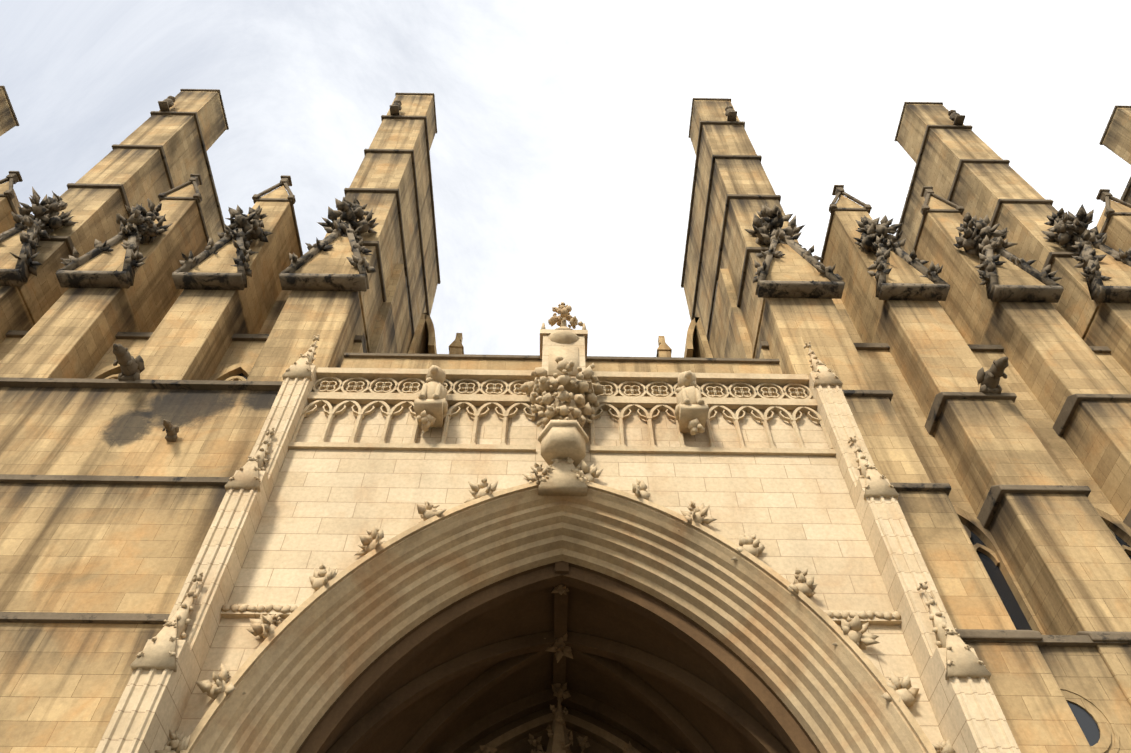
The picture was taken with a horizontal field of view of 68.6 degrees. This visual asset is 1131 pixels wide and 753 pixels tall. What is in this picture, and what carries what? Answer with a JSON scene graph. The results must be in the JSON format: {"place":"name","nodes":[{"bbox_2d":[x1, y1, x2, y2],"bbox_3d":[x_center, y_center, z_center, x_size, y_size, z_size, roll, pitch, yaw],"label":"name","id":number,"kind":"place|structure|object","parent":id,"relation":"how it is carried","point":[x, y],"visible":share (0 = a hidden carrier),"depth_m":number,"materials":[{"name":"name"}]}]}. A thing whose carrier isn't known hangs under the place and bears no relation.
{"place":"outdoors","nodes":[
{"label":"outdoors","id":0,"kind":"place"},
{"bbox_2d":[408,313,712,357],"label":"rooftop pinnacles","id":1,"kind":"object","parent":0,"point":[696,344],"visible":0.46,"depth_m":30.75,"materials":[{"name":"stone"}]},
{"bbox_2d":[0,0,1130,357],"label":"sky","id":2,"kind":"structure","parent":0,"point":[563,156],"materials":[{"name":"white"}]},
{"label":"ground","id":3,"kind":"structure","parent":0,"visible":0},
{"bbox_2d":[171,381,942,749],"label":"portal wall","id":4,"kind":"structure","parent":3,"relation":"on","point":[325,507],"depth_m":14.29,"materials":[{"name":"beige stone"}]},
{"bbox_2d":[190,487,925,752],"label":"archway","id":5,"kind":"object","parent":4,"relation":"attached to","point":[316,659],"visible":0.88,"depth_m":12.91,"materials":[{"name":"beige stone"}]},
{"bbox_2d":[95,365,1020,752],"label":"pilasters","id":6,"kind":"object","parent":4,"relation":"attached to","point":[153,703],"visible":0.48,"depth_m":12.12,"materials":[{"name":"beige stone"}]},
{"bbox_2d":[130,335,990,679],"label":"carved ornaments","id":7,"kind":"object","parent":6,"relation":"attached to","point":[160,653],"visible":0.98,"depth_m":12.14},
{"bbox_2d":[180,481,936,752],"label":"arch molding","id":8,"kind":"structure","parent":4,"relation":"attached to","point":[312,599],"depth_m":12.43,"materials":[{"name":"beige stone"}]},
{"bbox_2d":[155,460,955,752],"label":"crockets","id":9,"kind":"object","parent":8,"relation":"attached to","point":[854,629],"visible":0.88,"depth_m":12.55,"materials":[{"name":"beige stone"}]},
{"bbox_2d":[413,365,708,435],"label":"carved statues","id":10,"kind":"object","parent":4,"relation":"attached to","point":[430,407],"visible":1,"depth_m":15.53,"materials":[{"name":"beige stone"}]},
{"bbox_2d":[519,356,603,495],"bbox_3d":[-0.061,0.864,15.203,1.679,2.882,1.210,1,-53,-1],"label":"portal centrepiece","id":11,"kind":"object","parent":4,"relation":"attached to","point":[563,437],"visible":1,"depth_m":15.19,"materials":[{"name":"beige stone"}]},
{"bbox_2d":[288,367,835,456],"bbox_3d":[-0.046,0.654,16.122,10.100,2.400,0.240,1,-53,-1],"label":"tracery balustrade","id":12,"kind":"object","parent":4,"relation":"attached to","point":[486,400],"visible":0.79,"depth_m":16.29,"materials":[{"name":"beige stone"}]},
{"bbox_2d":[533,302,593,406],"bbox_3d":[-0.040,-0.658,17.340,1.200,3.263,0.791,1,-53,-1],"label":"pedestal","id":13,"kind":"object","parent":4,"relation":"on","point":[569,354],"depth_m":16.98,"materials":[{"name":"beige stone"}]},
{"bbox_2d":[296,561,820,752],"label":"porch vault","id":14,"kind":"object","parent":3,"relation":"on","point":[641,671],"visible":0.98,"depth_m":14.64,"materials":[{"name":"stone"}]},
{"bbox_2d":[474,584,679,752],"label":"porch tympanum","id":15,"kind":"object","parent":14,"relation":"attached to","point":[557,723],"visible":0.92,"depth_m":15.91,"materials":[{"name":"stone"}]},
{"bbox_2d":[0,387,1130,752],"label":"side walls","id":16,"kind":"structure","parent":3,"relation":"on","point":[98,549],"depth_m":15.44,"materials":[{"name":"stone"}]},
{"bbox_2d":[0,229,43,343],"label":"buttress pier","id":17,"kind":"structure","parent":16,"relation":"on","point":[20,308],"depth_m":23.12,"materials":[{"name":"stone"}]},
{"bbox_2d":[0,187,78,285],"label":"gable ornament","id":18,"kind":"object","parent":17,"relation":"attached to","point":[44,220],"visible":0.98,"depth_m":24.56,"materials":[{"name":"stone"}]},
{"bbox_2d":[17,91,226,313],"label":"buttress","id":19,"kind":"structure","parent":17,"relation":"on","point":[140,175],"depth_m":30.25,"materials":[{"name":"stone"}]},
{"bbox_2d":[40,89,228,255],"bbox_3d":[-16.096,-5.289,33.124,1.850,14.090,7.900,1,-53,-1],"label":"stone molding","id":20,"kind":"object","parent":19,"relation":"attached to","point":[68,241],"visible":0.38,"depth_m":31.41,"materials":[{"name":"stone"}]},
{"bbox_2d":[158,96,175,110],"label":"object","id":21,"kind":"object","parent":20,"relation":"attached to","point":[167,103],"visible":1,"depth_m":33.93,"materials":[{"name":"stone"}]},
{"bbox_2d":[0,184,206,378],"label":"buttress","id":22,"kind":"structure","parent":16,"relation":"on","point":[72,332],"depth_m":22.58,"materials":[{"name":"stone"}]},
{"bbox_2d":[55,198,172,288],"bbox_3d":[-12.851,-4.065,24.329,2.015,4.548,1.713,-31,-59,21],"label":"gable ornament","id":23,"kind":"object","parent":22,"relation":"attached to","point":[139,225],"visible":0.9,"depth_m":23.45,"materials":[{"name":"stone"}]},
{"bbox_2d":[158,174,208,242],"bbox_3d":[-12.939,-4.429,29.816,1.439,1.710,5.320,1,-53,-1],"label":"gable molding","id":24,"kind":"object","parent":22,"relation":"attached to","point":[195,180],"visible":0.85,"depth_m":28.06,"materials":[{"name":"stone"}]},
{"bbox_2d":[113,343,144,380],"bbox_3d":[-10.046,-0.376,19.005,0.488,0.616,1.206,1,-53,-1],"label":"gargoyle","id":25,"kind":"object","parent":16,"relation":"on","point":[131,367],"visible":0.98,"depth_m":18.96,"materials":[{"name":"stone"}]},
{"bbox_2d":[162,419,178,441],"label":"wall spouts","id":26,"kind":"object","parent":16,"relation":"attached to","point":[172,431],"depth_m":17.55,"materials":[{"name":"stone"}]},
{"bbox_2d":[136,185,300,379],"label":"buttress","id":27,"kind":"structure","parent":16,"relation":"on","point":[190,338],"depth_m":22.49,"materials":[{"name":"stone"}]},
{"bbox_2d":[172,205,272,289],"bbox_3d":[-9.813,-3.790,24.516,2.073,4.517,1.516,1,-53,-1],"label":"gable ornament","id":28,"kind":"object","parent":27,"relation":"attached to","point":[243,230],"visible":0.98,"depth_m":23.27,"materials":[{"name":"stone"}]},
{"bbox_2d":[252,175,302,255],"bbox_3d":[-9.806,-4.384,29.849,1.439,1.710,5.320,1,-53,-1],"label":"gable molding","id":29,"kind":"object","parent":27,"relation":"attached to","point":[285,181],"visible":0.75,"depth_m":28.12,"materials":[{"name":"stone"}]},
{"bbox_2d":[246,236,369,380],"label":"buttress pier","id":30,"kind":"structure","parent":16,"relation":"on","point":[336,321],"depth_m":21.68,"materials":[{"name":"stone"}]},
{"bbox_2d":[279,196,378,291],"bbox_3d":[-6.646,-4.100,24.643,2.285,5.092,1.795,-26,-57,18],"label":"gable ornament","id":31,"kind":"object","parent":30,"relation":"on","point":[352,228],"visible":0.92,"depth_m":23.53,"materials":[{"name":"stone"}]},
{"bbox_2d":[324,95,437,339],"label":"buttress","id":32,"kind":"structure","parent":30,"relation":"on","point":[387,170],"depth_m":31.08,"materials":[{"name":"stone"}]},
{"bbox_2d":[319,93,440,336],"bbox_3d":[-6.697,-5.155,33.225,1.850,14.090,7.900,1,-53,-1],"label":"stone molding","id":33,"kind":"object","parent":32,"relation":"attached to","point":[374,190],"visible":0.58,"depth_m":31.43,"materials":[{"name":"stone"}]},
{"bbox_2d":[390,100,401,114],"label":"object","id":34,"kind":"object","parent":33,"relation":"attached to","point":[395,107],"visible":1,"depth_m":33.98,"materials":[{"name":"stone"}]},
{"bbox_2d":[340,357,782,373],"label":"wall","id":35,"kind":"structure","parent":16,"relation":"on","point":[610,366],"depth_m":20.79,"materials":[{"name":"beige stone"}]},
{"bbox_2d":[344,353,779,363],"bbox_3d":[-0.093,0.056,21.369,11.000,0.100,1.380,1,-53,-1],"label":"wall cap","id":36,"kind":"object","parent":35,"relation":"on","point":[537,357],"depth_m":20.94,"materials":[{"name":"beige stone"}]},
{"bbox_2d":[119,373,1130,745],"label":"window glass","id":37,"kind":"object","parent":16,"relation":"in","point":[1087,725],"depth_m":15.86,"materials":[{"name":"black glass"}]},
{"bbox_2d":[0,264,1130,521],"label":"recess walls","id":38,"kind":"structure","parent":3,"relation":"on","point":[728,334],"depth_m":22.10,"materials":[{"name":"stone"}]},
{"bbox_2d":[0,181,20,233],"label":"buttress","id":39,"kind":"structure","parent":38,"relation":"attached to","point":[7,222],"depth_m":27.71,"materials":[{"name":"stone"}]},
{"bbox_2d":[0,171,22,213],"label":"gable molding","id":40,"kind":"object","parent":39,"relation":"attached to","point":[13,177],"visible":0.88,"depth_m":28.27,"materials":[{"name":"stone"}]},
{"bbox_2d":[0,276,1130,646],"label":"stone ledges","id":41,"kind":"object","parent":38,"relation":"on","point":[172,480],"visible":0.2,"depth_m":16.60,"materials":[{"name":"stone"}]},
{"bbox_2d":[752,243,1093,752],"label":"buttress pier","id":42,"kind":"structure","parent":3,"relation":"on","point":[1036,709],"depth_m":15.89,"materials":[{"name":"stone"}]},
{"bbox_2d":[683,100,798,344],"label":"buttress","id":43,"kind":"structure","parent":42,"relation":"attached to","point":[740,176],"depth_m":31.23,"materials":[{"name":"stone"}]},
{"bbox_2d":[744,203,844,298],"bbox_3d":[6.452,-3.914,24.783,2.285,5.092,1.795,-26,-57,18],"label":"gable ornament","id":44,"kind":"object","parent":42,"relation":"attached to","point":[773,219],"visible":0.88,"depth_m":23.64,"materials":[{"name":"stone"}]},
{"bbox_2d":[681,98,1042,640],"bbox_3d":[6.403,-0.773,27.556,2.700,28.420,8.790,1,-53,-1],"label":"stone molding","id":45,"kind":"object","parent":42,"relation":"attached to","point":[999,635],"visible":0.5,"depth_m":28.40,"materials":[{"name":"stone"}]},
{"bbox_2d":[725,106,736,120],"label":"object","id":46,"kind":"object","parent":45,"relation":"on","point":[730,113],"visible":1,"depth_m":34.16,"materials":[{"name":"stone"}]},
{"bbox_2d":[822,195,1130,706],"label":"buttress","id":47,"kind":"structure","parent":3,"relation":"on","point":[1067,559],"depth_m":17.72,"materials":[{"name":"stone"}]},
{"bbox_2d":[854,215,949,300],"bbox_3d":[9.551,-3.515,24.723,2.073,4.517,1.516,1,-53,-1],"label":"gable ornament","id":48,"kind":"object","parent":47,"relation":"attached to","point":[878,240],"visible":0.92,"depth_m":23.70,"materials":[{"name":"stone"}]},
{"bbox_2d":[820,185,1130,641],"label":"stone molding","id":49,"kind":"object","parent":47,"relation":"attached to","point":[996,493],"visible":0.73,"depth_m":17.15,"materials":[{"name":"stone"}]},
{"bbox_2d":[976,356,1008,393],"bbox_3d":[9.917,-0.093,19.219,0.488,0.616,1.206,1,-53,-1],"label":"gargoyle","id":50,"kind":"object","parent":47,"relation":"attached to","point":[989,380],"visible":0.98,"depth_m":19.18,"materials":[{"name":"stone"}]},
{"bbox_2d":[915,196,1130,520],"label":"buttress","id":51,"kind":"structure","parent":3,"relation":"on","point":[1053,359],"depth_m":21.49,"materials":[{"name":"stone"}]},
{"bbox_2d":[953,211,1063,302],"bbox_3d":[12.778,-3.701,24.604,2.015,4.548,1.713,-31,-59,21],"label":"gable ornament","id":52,"kind":"object","parent":51,"relation":"attached to","point":[973,240],"visible":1,"depth_m":23.89,"materials":[{"name":"stone"}]},
{"bbox_2d":[912,186,1130,527],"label":"stone molding","id":53,"kind":"object","parent":51,"relation":"attached to","point":[1065,415],"visible":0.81,"depth_m":19.77,"materials":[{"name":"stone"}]},
{"bbox_2d":[1074,245,1130,376],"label":"buttress pier","id":54,"kind":"structure","parent":3,"relation":"on","point":[1108,325],"depth_m":23.18,"materials":[{"name":"stone"}]},
{"bbox_2d":[894,102,1078,272],"bbox_3d":[15.802,-0.640,27.656,2.700,28.420,8.790,1,-53,-1],"label":"stone molding","id":55,"kind":"object","parent":54,"relation":"attached to","point":[1050,257],"visible":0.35,"depth_m":31.60,"materials":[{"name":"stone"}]},
{"bbox_2d":[948,110,964,124],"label":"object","id":56,"kind":"object","parent":55,"relation":"on","point":[956,118],"visible":1,"depth_m":34.28,"materials":[{"name":"stone"}]},
{"bbox_2d":[897,104,1100,328],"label":"buttress","id":57,"kind":"structure","parent":55,"relation":"attached to","point":[981,189],"depth_m":30.77,"materials":[{"name":"stone"}]},
{"bbox_2d":[1041,204,1130,302],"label":"gable ornament","id":58,"kind":"object","parent":57,"relation":"attached to","point":[1078,236],"visible":0.96,"depth_m":24.80,"materials":[{"name":"stone"}]},
{"bbox_2d":[1097,199,1130,251],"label":"buttress","id":59,"kind":"structure","parent":3,"relation":"on","point":[1118,230],"depth_m":27.85,"materials":[{"name":"stone"}]},
{"bbox_2d":[1096,189,1130,232],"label":"gable molding","id":60,"kind":"object","parent":59,"relation":"attached to","point":[1105,195],"visible":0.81,"depth_m":28.50,"materials":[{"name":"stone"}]},
{"bbox_3d":[25.200,6.814,18.125,2.520,24.583,8.690,1,-53,-1],"label":"buttress pier","id":61,"kind":"object","parent":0,"visible":0},
{"bbox_2d":[1099,105,1130,200],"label":"stone molding","id":62,"kind":"object","parent":61,"relation":"on","point":[1125,192],"visible":0.21,"depth_m":36.79,"materials":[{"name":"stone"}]},
{"bbox_2d":[1102,108,1130,205],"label":"buttress","id":63,"kind":"structure","parent":62,"relation":"attached to","point":[1117,139],"depth_m":36.51,"materials":[{"name":"stone"}]},
{"bbox_3d":[-25.493,1.106,24.278,2.000,7.883,8.600,1,-53,-1],"label":"buttress pier","id":64,"kind":"object","parent":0,"visible":0},
{"bbox_2d":[0,88,16,135],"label":"buttress","id":65,"kind":"structure","parent":64,"relation":"on","point":[7,121],"depth_m":36.48,"materials":[{"name":"stone"}]},
{"bbox_2d":[0,86,18,125],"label":"stone molding","id":66,"kind":"object","parent":65,"relation":"attached to","point":[10,105],"visible":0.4,"depth_m":36.74,"materials":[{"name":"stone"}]}
]}

